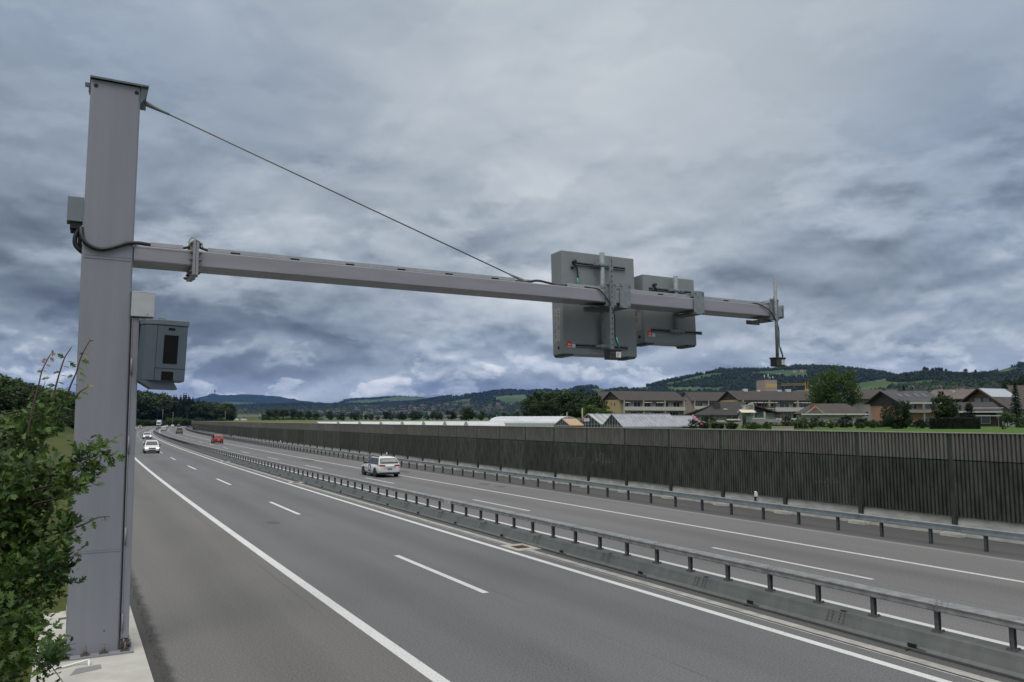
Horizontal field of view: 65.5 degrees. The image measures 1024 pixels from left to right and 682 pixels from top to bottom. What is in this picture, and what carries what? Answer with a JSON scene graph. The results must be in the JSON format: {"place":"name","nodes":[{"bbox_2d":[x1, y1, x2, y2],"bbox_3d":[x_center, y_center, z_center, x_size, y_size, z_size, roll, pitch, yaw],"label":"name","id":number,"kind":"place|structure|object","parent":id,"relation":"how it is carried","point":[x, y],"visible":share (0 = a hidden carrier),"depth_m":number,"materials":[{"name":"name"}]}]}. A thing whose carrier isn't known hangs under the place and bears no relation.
{"place":"outdoors","nodes":[
{"label":"outdoors","id":0,"kind":"place"},
{"bbox_2d":[0,459,72,681],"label":"grass","id":1,"kind":"structure","parent":0,"point":[45,531],"depth_m":35.14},
{"bbox_2d":[186,393,321,404],"bbox_3d":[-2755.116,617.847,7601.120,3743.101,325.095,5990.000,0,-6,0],"label":"hill","id":2,"kind":"structure","parent":0,"point":[238,399],"depth_m":8475.05,"materials":[{"name":"plant"}]},
{"bbox_2d":[337,396,426,404],"bbox_3d":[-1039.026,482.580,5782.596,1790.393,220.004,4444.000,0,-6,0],"label":"hill","id":3,"kind":"structure","parent":0,"point":[396,399],"depth_m":6514.06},
{"bbox_2d":[333,395,430,403],"bbox_3d":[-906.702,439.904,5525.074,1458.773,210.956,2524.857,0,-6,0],"label":"woodland","id":4,"kind":"object","parent":3,"relation":"on","point":[348,399],"visible":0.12,"depth_m":6712.55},
{"bbox_2d":[245,390,553,419],"bbox_3d":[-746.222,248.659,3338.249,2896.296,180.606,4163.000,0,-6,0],"label":"hill","id":5,"kind":"structure","parent":0,"point":[506,398],"depth_m":3843.96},
{"bbox_2d":[227,388,563,411],"bbox_3d":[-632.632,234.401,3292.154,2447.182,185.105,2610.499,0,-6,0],"label":"woodland","id":6,"kind":"object","parent":5,"relation":"on","point":[424,400],"visible":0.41,"depth_m":4134.32,"materials":[{"name":"plant"}]},
{"bbox_2d":[0,410,1023,681],"bbox_3d":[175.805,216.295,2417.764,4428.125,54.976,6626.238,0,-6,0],"label":"ground","id":7,"kind":"structure","parent":0,"point":[60,442],"depth_m":92.74,"materials":[{"name":"plant"}]},
{"bbox_2d":[0,387,18,413],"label":"slope tree","id":8,"kind":"object","parent":7,"relation":"on","point":[7,400],"visible":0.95,"depth_m":141.27,"materials":[{"name":"green plant"}]},
{"bbox_2d":[0,373,21,388],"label":"slope tree","id":9,"kind":"object","parent":7,"relation":"on","point":[7,383],"visible":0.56,"depth_m":210.75,"materials":[{"name":"green plant"}]},
{"bbox_2d":[0,386,33,415],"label":"slope tree","id":10,"kind":"object","parent":7,"relation":"on","point":[18,392],"visible":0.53,"depth_m":176.95,"materials":[{"name":"green plant"}]},
{"bbox_2d":[4,410,45,441],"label":"slope tree","id":11,"kind":"object","parent":7,"relation":"on","point":[15,416],"visible":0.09,"depth_m":118.62,"materials":[{"name":"green plant"}]},
{"bbox_2d":[22,385,46,409],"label":"slope tree","id":12,"kind":"object","parent":7,"relation":"on","point":[32,388],"visible":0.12,"depth_m":201.95,"materials":[{"name":"green plant"}]},
{"bbox_2d":[36,392,67,415],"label":"slope tree","id":13,"kind":"object","parent":7,"relation":"on","point":[50,400],"visible":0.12,"depth_m":229.58,"materials":[{"name":"green plant"}]},
{"bbox_2d":[50,415,68,425],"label":"slope tree","id":14,"kind":"object","parent":7,"relation":"on","point":[60,417],"visible":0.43,"depth_m":206.25,"materials":[{"name":"green plant"}]},
{"bbox_2d":[0,337,125,681],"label":"hawthorn bush","id":15,"kind":"object","parent":7,"relation":"on","point":[22,520],"visible":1,"depth_m":4.50,"materials":[{"name":"green plant"}]},
{"bbox_2d":[30,605,153,681],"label":"foundation slab","id":16,"kind":"structure","parent":7,"relation":"on","point":[132,667],"depth_m":13.02,"materials":[{"name":"concrete"}]},
{"bbox_2d":[60,75,783,661],"bbox_3d":[-0.244,0.778,18.425,17.606,10.305,1.190,3,-6,-29],"label":"sign gantry","id":17,"kind":"object","parent":16,"relation":"on","point":[110,249],"visible":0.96,"depth_m":14.35,"materials":[{"name":"metal"}]},
{"bbox_2d":[67,196,83,232],"bbox_3d":[-7.835,-2.237,14.284,0.253,0.650,0.330,3,-6,-29],"label":"junction box","id":18,"kind":"object","parent":17,"relation":"attached to","point":[75,207],"visible":0.94,"depth_m":14.15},
{"bbox_2d":[119,318,139,647],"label":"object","id":19,"kind":"structure","parent":17,"relation":"in","point":[134,327],"depth_m":14.16,"materials":[{"name":"paint"}]},
{"bbox_2d":[131,291,154,318],"bbox_3d":[-6.785,-0.655,14.621,0.395,0.457,0.370,3,-6,-29],"label":"white cabinet","id":20,"kind":"object","parent":17,"relation":"attached to","point":[142,305],"visible":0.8,"depth_m":14.47,"materials":[{"name":"metal"}]},
{"bbox_2d":[136,318,189,389],"bbox_3d":[-6.468,0.228,14.603,0.888,1.305,0.686,5,-7,-28],"label":"camera housing","id":21,"kind":"object","parent":17,"relation":"attached to","point":[162,349],"visible":0.9,"depth_m":14.34,"materials":[{"name":"metal"}]},
{"bbox_2d":[161,371,172,380],"bbox_3d":[-6.204,0.628,14.328,0.197,0.157,0.005,5,-7,-28],"label":"window","id":22,"kind":"structure","parent":21,"relation":"in","point":[165,375],"depth_m":14.32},
{"bbox_2d":[163,335,178,363],"bbox_3d":[-6.169,0.154,14.395,0.238,0.516,0.005,5,-7,-28],"label":"window","id":23,"kind":"structure","parent":21,"relation":"in","point":[170,351],"depth_m":14.39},
{"bbox_2d":[551,250,636,360],"bbox_3d":[2.416,-0.957,20.421,2.305,2.715,1.600,3,-8,-29],"label":"message panel","id":24,"kind":"object","parent":17,"relation":"attached to","point":[578,331],"visible":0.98,"depth_m":20.46,"materials":[{"name":"metal"}]},
{"bbox_2d":[583,256,621,359],"bbox_3d":[2.157,-0.786,19.741,0.817,2.550,1.080,3,-6,-29],"label":"mounting bracket","id":25,"kind":"object","parent":17,"relation":"attached to","point":[611,353],"visible":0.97,"depth_m":19.50,"materials":[{"name":"metal"}]},
{"bbox_2d":[634,274,704,348],"bbox_3d":[4.531,-0.844,21.572,1.985,1.907,1.586,3,-8,-29],"label":"message panel","id":26,"kind":"object","parent":17,"relation":"attached to","point":[671,329],"visible":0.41,"depth_m":21.62,"materials":[{"name":"metal"}]},
{"bbox_2d":[746,276,785,366],"bbox_3d":[7.000,-0.533,22.395,0.969,2.545,1.080,3,-6,-29],"label":"traffic detector","id":27,"kind":"object","parent":17,"relation":"attached to","point":[777,361],"visible":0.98,"depth_m":22.16,"materials":[{"name":"metal"}]},
{"bbox_2d":[136,396,150,418],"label":"forest tree","id":28,"kind":"object","parent":7,"relation":"on","point":[140,414],"visible":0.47,"depth_m":541.79,"materials":[{"name":"green plant"}]},
{"bbox_2d":[136,396,161,425],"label":"forest tree","id":29,"kind":"object","parent":7,"relation":"on","point":[153,409],"visible":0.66,"depth_m":544.80,"materials":[{"name":"green plant"}]},
{"bbox_2d":[136,396,161,425],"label":"forest tree","id":30,"kind":"object","parent":7,"relation":"on","point":[148,415],"visible":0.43,"depth_m":549.10,"materials":[{"name":"green plant"}]},
{"bbox_2d":[157,398,178,422],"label":"forest tree","id":31,"kind":"object","parent":7,"relation":"on","point":[170,407],"visible":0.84,"depth_m":553.18,"materials":[{"name":"green plant"}]},
{"bbox_2d":[190,403,209,420],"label":"forest tree","id":32,"kind":"object","parent":7,"relation":"on","point":[196,410],"visible":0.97,"depth_m":546.76,"materials":[{"name":"green plant"}]},
{"bbox_2d":[208,407,224,419],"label":"forest tree","id":33,"kind":"object","parent":7,"relation":"on","point":[215,413],"visible":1,"depth_m":543.25,"materials":[{"name":"green plant"}]},
{"bbox_2d":[222,407,233,418],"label":"forest tree","id":34,"kind":"object","parent":7,"relation":"on","point":[227,414],"visible":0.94,"depth_m":548.38,"materials":[{"name":"green plant"}]},
{"bbox_2d":[236,401,525,417],"bbox_3d":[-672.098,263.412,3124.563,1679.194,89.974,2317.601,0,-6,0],"label":"woodland","id":35,"kind":"object","parent":7,"relation":"on","point":[490,413],"visible":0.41,"depth_m":2883.00,"materials":[{"name":"plant"}]},
{"bbox_2d":[401,421,435,424],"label":"polytunnel","id":36,"kind":"structure","parent":7,"relation":"on","point":[411,423],"depth_m":102.93,"materials":[{"name":"white plastic"}]},
{"bbox_2d":[422,421,449,424],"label":"polytunnel","id":37,"kind":"structure","parent":7,"relation":"on","point":[432,423],"depth_m":100.77,"materials":[{"name":"white plastic"}]},
{"bbox_2d":[443,421,464,424],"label":"polytunnel","id":38,"kind":"structure","parent":7,"relation":"on","point":[453,423],"depth_m":98.58,"materials":[{"name":"white plastic"}]},
{"bbox_2d":[460,407,475,420],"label":"lone tree","id":39,"kind":"object","parent":7,"relation":"on","point":[467,412],"visible":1,"depth_m":327.94,"materials":[{"name":"green plant"}]},
{"bbox_2d":[464,421,504,425],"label":"polytunnel","id":40,"kind":"structure","parent":7,"relation":"on","point":[487,423],"depth_m":96.67,"materials":[{"name":"white plastic"}]},
{"bbox_2d":[520,396,540,415],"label":"broadleaf tree","id":41,"kind":"object","parent":7,"relation":"on","point":[529,399],"visible":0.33,"depth_m":203.36,"materials":[{"name":"green plant"}]},
{"bbox_2d":[490,416,574,426],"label":"polytunnel","id":42,"kind":"structure","parent":7,"relation":"on","point":[546,421],"depth_m":108.52,"materials":[{"name":"white plastic"}]},
{"bbox_2d":[527,402,543,415],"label":"broadleaf tree","id":43,"kind":"object","parent":7,"relation":"on","point":[532,410],"visible":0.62,"depth_m":188.40,"materials":[{"name":"green plant"}]},
{"bbox_2d":[525,391,557,410],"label":"broadleaf tree","id":44,"kind":"object","parent":7,"relation":"on","point":[541,397],"visible":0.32,"depth_m":212.79,"materials":[{"name":"green plant"}]},
{"bbox_2d":[535,399,563,415],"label":"broadleaf tree","id":45,"kind":"object","parent":7,"relation":"on","point":[547,405],"visible":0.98,"depth_m":178.53,"materials":[{"name":"green plant"}]},
{"bbox_2d":[553,390,581,415],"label":"broadleaf tree","id":46,"kind":"object","parent":7,"relation":"on","point":[565,397],"visible":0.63,"depth_m":207.71,"materials":[{"name":"green plant"}]},
{"bbox_2d":[554,418,583,426],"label":"orange roofed shed","id":47,"kind":"structure","parent":7,"relation":"on","point":[568,422],"depth_m":102.72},
{"bbox_2d":[565,399,584,417],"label":"broadleaf tree","id":48,"kind":"object","parent":7,"relation":"on","point":[574,409],"visible":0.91,"depth_m":182.98,"materials":[{"name":"green plant"}]},
{"bbox_2d":[574,388,595,419],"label":"broadleaf tree","id":49,"kind":"object","parent":7,"relation":"on","point":[580,395],"visible":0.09,"depth_m":212.54,"materials":[{"name":"green plant"}]},
{"bbox_2d":[581,402,599,414],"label":"broadleaf tree","id":50,"kind":"object","parent":7,"relation":"on","point":[590,408],"visible":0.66,"depth_m":148.62,"materials":[{"name":"green plant"}]},
{"bbox_2d":[581,395,607,409],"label":"broadleaf tree","id":51,"kind":"object","parent":7,"relation":"on","point":[597,399],"visible":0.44,"depth_m":198.03,"materials":[{"name":"green plant"}]},
{"bbox_2d":[579,413,611,426],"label":"glasshouse","id":52,"kind":"structure","parent":7,"relation":"on","point":[599,421],"depth_m":117.46,"materials":[{"name":"white glass"}]},
{"bbox_2d":[601,413,681,427],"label":"glasshouse","id":53,"kind":"structure","parent":7,"relation":"on","point":[640,420],"depth_m":104.36,"materials":[{"name":"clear glass"}]},
{"bbox_2d":[601,391,686,414],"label":"apartment block","id":54,"kind":"structure","parent":7,"relation":"on","point":[672,403],"depth_m":227.84,"materials":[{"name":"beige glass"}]},
{"bbox_2d":[671,415,702,427],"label":"glasshouse","id":55,"kind":"structure","parent":7,"relation":"on","point":[682,421],"depth_m":111.50,"materials":[{"name":"grey glass"}]},
{"bbox_2d":[687,419,699,428],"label":"shrub","id":56,"kind":"object","parent":7,"relation":"on","point":[691,425],"visible":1,"depth_m":104.26,"materials":[{"name":"green plant"}]},
{"bbox_2d":[682,392,724,413],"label":"apartment block","id":57,"kind":"structure","parent":7,"relation":"on","point":[696,401],"depth_m":263.30,"materials":[{"name":"brown glass"}]},
{"bbox_2d":[701,414,716,427],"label":"shrub","id":58,"kind":"object","parent":7,"relation":"on","point":[706,419],"visible":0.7,"depth_m":111.19,"materials":[{"name":"green plant"}]},
{"bbox_2d":[684,400,781,425],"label":"split level house","id":59,"kind":"structure","parent":7,"relation":"on","point":[742,412],"depth_m":129.10,"materials":[{"name":"brown glass"}]},
{"bbox_2d":[752,418,779,424],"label":"garden wall","id":60,"kind":"structure","parent":7,"relation":"on","point":[760,420],"depth_m":121.33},
{"bbox_2d":[717,389,815,422],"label":"apartment block","id":61,"kind":"structure","parent":7,"relation":"on","point":[789,403],"depth_m":206.75,"materials":[{"name":"brown glass"}]},
{"bbox_2d":[756,374,776,390],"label":"tower block","id":62,"kind":"structure","parent":7,"relation":"on","point":[764,384],"depth_m":327.36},
{"bbox_2d":[771,426,793,429],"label":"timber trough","id":63,"kind":"object","parent":7,"relation":"on","point":[782,427],"visible":0.77,"depth_m":87.28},
{"bbox_2d":[793,403,867,423],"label":"bungalow","id":64,"kind":"object","parent":7,"relation":"on","point":[824,412],"visible":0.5,"depth_m":136.59,"materials":[{"name":"grey brick"}]},
{"bbox_2d":[805,364,862,405],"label":"ash tree","id":65,"kind":"object","parent":7,"relation":"on","point":[825,394],"visible":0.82,"depth_m":169.94,"materials":[{"name":"green plant"}]},
{"bbox_2d":[851,389,897,420],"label":"brown roofed house","id":66,"kind":"structure","parent":7,"relation":"on","point":[866,396],"depth_m":174.79,"materials":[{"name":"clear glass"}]},
{"bbox_2d":[879,399,912,428],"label":"dense bush","id":67,"kind":"object","parent":7,"relation":"on","point":[901,408],"visible":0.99,"depth_m":90.96,"materials":[{"name":"green plant"}]},
{"bbox_2d":[864,387,940,424],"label":"chalet house","id":68,"kind":"structure","parent":7,"relation":"on","point":[920,402],"depth_m":147.09,"materials":[{"name":"brown wood"}]},
{"bbox_2d":[929,391,961,418],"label":"garden tree","id":69,"kind":"object","parent":7,"relation":"on","point":[948,408],"visible":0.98,"depth_m":98.85,"materials":[{"name":"green plant"}]},
{"bbox_2d":[930,389,974,406],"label":"farmhouse","id":70,"kind":"object","parent":7,"relation":"on","point":[958,395],"visible":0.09,"depth_m":186.22,"materials":[{"name":"brown tile"}]},
{"bbox_2d":[929,417,980,428],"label":"clipped hedge","id":71,"kind":"object","parent":7,"relation":"on","point":[954,423],"visible":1,"depth_m":87.08,"materials":[{"name":"green plant"}]},
{"bbox_2d":[963,403,975,418],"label":"cypress","id":72,"kind":"object","parent":7,"relation":"on","point":[969,408],"visible":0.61,"depth_m":103.36,"materials":[{"name":"green plant"}]},
{"bbox_2d":[948,402,1002,425],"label":"dark house","id":73,"kind":"structure","parent":7,"relation":"on","point":[985,412],"depth_m":108.72,"materials":[{"name":"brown tile"}]},
{"bbox_2d":[974,416,990,423],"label":"window","id":74,"kind":"structure","parent":73,"relation":"in","point":[985,419],"depth_m":108.63,"materials":[{"name":"grey glass"}]},
{"bbox_2d":[930,388,1023,425],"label":"steep roofed chalet","id":75,"kind":"object","parent":7,"relation":"on","point":[1000,398],"visible":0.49,"depth_m":115.90,"materials":[{"name":"metal"}]},
{"bbox_2d":[999,411,1015,426],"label":"shrub","id":76,"kind":"object","parent":7,"relation":"on","point":[1007,417],"visible":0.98,"depth_m":95.34,"materials":[{"name":"green plant"}]},
{"bbox_2d":[1001,375,1023,388],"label":"spreading tree","id":77,"kind":"object","parent":7,"relation":"on","point":[1006,382],"visible":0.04,"depth_m":149.01,"materials":[{"name":"green plant"}]},
{"bbox_2d":[1007,385,1023,398],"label":"dark house","id":78,"kind":"structure","parent":7,"relation":"on","point":[1020,388],"depth_m":139.55,"materials":[{"name":"brown glass"}]},
{"bbox_2d":[1009,379,1023,426],"label":"spruce tree","id":79,"kind":"object","parent":7,"relation":"on","point":[1016,405],"visible":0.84,"depth_m":99.59,"materials":[{"name":"green plant"}]},
{"bbox_2d":[1012,414,1023,427],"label":"shrub","id":80,"kind":"object","parent":7,"relation":"on","point":[1018,422],"visible":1,"depth_m":93.36,"materials":[{"name":"green plant"}]},
{"bbox_2d":[0,0,1023,403],"label":"sky","id":81,"kind":"structure","parent":0,"point":[865,157],"materials":[{"name":"grey"}]},
{"bbox_2d":[130,426,1001,681],"bbox_3d":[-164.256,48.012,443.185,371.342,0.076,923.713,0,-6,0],"label":"road","id":82,"kind":"structure","parent":0,"point":[217,603],"depth_m":17.19,"materials":[{"name":"asphalt"}]},
{"bbox_2d":[143,440,160,452],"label":"car","id":83,"kind":"object","parent":82,"relation":"on","point":[150,445],"visible":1,"depth_m":98.19,"materials":[{"name":"white paint"}]},
{"bbox_2d":[135,458,449,681],"bbox_3d":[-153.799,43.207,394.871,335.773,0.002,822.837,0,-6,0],"label":"edge line","id":84,"kind":"object","parent":82,"relation":"on","point":[413,661],"visible":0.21,"depth_m":17.35,"materials":[{"name":"paint"}]},
{"bbox_2d":[138,429,487,592],"bbox_3d":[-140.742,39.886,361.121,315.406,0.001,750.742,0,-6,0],"label":"lane marking","id":85,"kind":"object","parent":82,"relation":"on","point":[446,576],"visible":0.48,"depth_m":21.87,"materials":[{"name":"paint"}]},
{"bbox_2d":[500,543,540,550],"bbox_3d":[0.271,6.733,25.847,0.860,0.126,1.240,3,-6,-29],"label":"drain grate","id":86,"kind":"object","parent":82,"relation":"on","point":[520,547],"visible":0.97,"depth_m":25.74,"materials":[{"name":"concrete"}]},
{"bbox_2d":[152,429,950,681],"bbox_3d":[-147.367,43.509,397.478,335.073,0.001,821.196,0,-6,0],"label":"edge line","id":87,"kind":"object","parent":82,"relation":"on","point":[927,676],"visible":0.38,"depth_m":17.71,"materials":[{"name":"paint"}]},
{"bbox_2d":[170,443,981,681],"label":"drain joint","id":88,"kind":"object","parent":82,"relation":"on","point":[692,598],"visible":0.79,"depth_m":17.36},
{"bbox_2d":[152,430,1000,681],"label":"drain channel","id":89,"kind":"object","parent":82,"relation":"on","point":[939,666],"visible":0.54,"depth_m":17.55,"materials":[{"name":"concrete"}]},
{"bbox_2d":[183,448,978,681],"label":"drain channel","id":90,"kind":"object","parent":82,"relation":"on","point":[686,597],"visible":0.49,"depth_m":17.49,"materials":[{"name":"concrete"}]},
{"bbox_2d":[154,426,1023,680],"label":"median barrier","id":91,"kind":"object","parent":82,"relation":"on","point":[990,656],"visible":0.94,"depth_m":18.21,"materials":[{"name":"metal"}]},
{"bbox_2d":[156,426,1023,646],"bbox_3d":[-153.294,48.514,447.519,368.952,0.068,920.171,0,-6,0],"label":"road","id":92,"kind":"structure","parent":0,"point":[1003,596],"depth_m":26.66,"materials":[{"name":"asphalt"}]},
{"bbox_2d":[211,435,222,442],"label":"hatchback","id":93,"kind":"object","parent":92,"relation":"on","point":[216,438],"visible":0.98,"depth_m":141.74,"materials":[{"name":"red paint"}]},
{"bbox_2d":[361,455,399,476],"bbox_3d":[-9.910,9.348,59.809,2.018,1.556,4.522,3,-6,-28],"label":"estate car","id":94,"kind":"object","parent":92,"relation":"on","point":[375,466],"visible":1,"depth_m":58.19,"materials":[{"name":"white paint"}]},
{"bbox_2d":[168,429,871,579],"bbox_3d":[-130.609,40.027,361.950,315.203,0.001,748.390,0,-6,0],"label":"lane marking","id":95,"kind":"object","parent":92,"relation":"on","point":[711,547],"visible":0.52,"depth_m":24.29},
{"bbox_2d":[152,430,1021,681],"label":"drain joint","id":96,"kind":"object","parent":92,"relation":"on","point":[915,654],"visible":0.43,"depth_m":17.55,"materials":[{"name":"concrete"}]},
{"bbox_2d":[153,431,1023,681],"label":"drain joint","id":97,"kind":"object","parent":92,"relation":"on","point":[711,595],"visible":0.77,"depth_m":17.58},
{"bbox_2d":[159,429,1023,648],"bbox_3d":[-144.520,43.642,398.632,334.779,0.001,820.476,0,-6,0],"label":"edge line","id":98,"kind":"object","parent":92,"relation":"on","point":[917,622],"visible":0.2,"depth_m":20.07,"materials":[{"name":"paint"}]},
{"bbox_2d":[176,426,1023,582],"bbox_3d":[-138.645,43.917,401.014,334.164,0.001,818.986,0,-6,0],"label":"edge line","id":99,"kind":"object","parent":92,"relation":"on","point":[722,530],"visible":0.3,"depth_m":28.60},
{"bbox_2d":[184,426,1023,561],"bbox_3d":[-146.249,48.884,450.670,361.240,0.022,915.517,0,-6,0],"label":"pavement","id":100,"kind":"structure","parent":0,"point":[1003,550],"depth_m":34.61,"materials":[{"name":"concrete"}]},
{"bbox_2d":[186,425,1023,551],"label":"guard rail","id":101,"kind":"object","parent":100,"relation":"on","point":[985,533],"visible":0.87,"depth_m":35.16,"materials":[{"name":"metal"}]},
{"bbox_2d":[191,421,1023,543],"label":"noise wall","id":102,"kind":"structure","parent":100,"relation":"on","point":[967,479],"depth_m":37.92,"materials":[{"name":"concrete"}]},
{"bbox_2d":[560,368,885,419],"bbox_3d":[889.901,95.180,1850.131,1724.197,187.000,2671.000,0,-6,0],"label":"hill","id":103,"kind":"structure","parent":0,"point":[788,372],"depth_m":2418.09,"materials":[{"name":"plant"}]},
{"bbox_2d":[552,384,598,415],"bbox_3d":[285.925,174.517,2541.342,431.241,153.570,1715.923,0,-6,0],"label":"woodland","id":104,"kind":"object","parent":103,"relation":"on","point":[586,387],"visible":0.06,"depth_m":3287.81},
{"bbox_2d":[560,363,898,414],"bbox_3d":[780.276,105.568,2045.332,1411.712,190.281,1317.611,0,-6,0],"label":"woodland","id":105,"kind":"object","parent":103,"relation":"on","point":[735,379],"visible":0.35,"depth_m":2396.36,"materials":[{"name":"plant"}]},
{"bbox_2d":[842,374,1015,398],"bbox_3d":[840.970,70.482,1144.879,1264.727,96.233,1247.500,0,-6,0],"label":"hill","id":106,"kind":"structure","parent":0,"point":[884,384],"depth_m":1414.54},
{"bbox_2d":[838,379,1016,404],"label":"woodland","id":107,"kind":"object","parent":106,"relation":"on","point":[947,386],"visible":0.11,"depth_m":1202.64,"materials":[{"name":"plant"}]},
{"bbox_2d":[886,369,1023,386],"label":"woodland","id":108,"kind":"object","parent":106,"relation":"on","point":[959,378],"visible":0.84,"depth_m":1418.84,"materials":[{"name":"plant"}]},
{"bbox_2d":[999,365,1023,371],"bbox_3d":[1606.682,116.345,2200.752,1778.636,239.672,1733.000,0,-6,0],"label":"hill","id":109,"kind":"structure","parent":0,"point":[1008,369],"depth_m":2572.17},
{"bbox_2d":[986,361,1023,371],"bbox_3d":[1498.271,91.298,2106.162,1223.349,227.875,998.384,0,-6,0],"label":"woodland","id":110,"kind":"object","parent":109,"relation":"on","point":[1020,364],"visible":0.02,"depth_m":2568.10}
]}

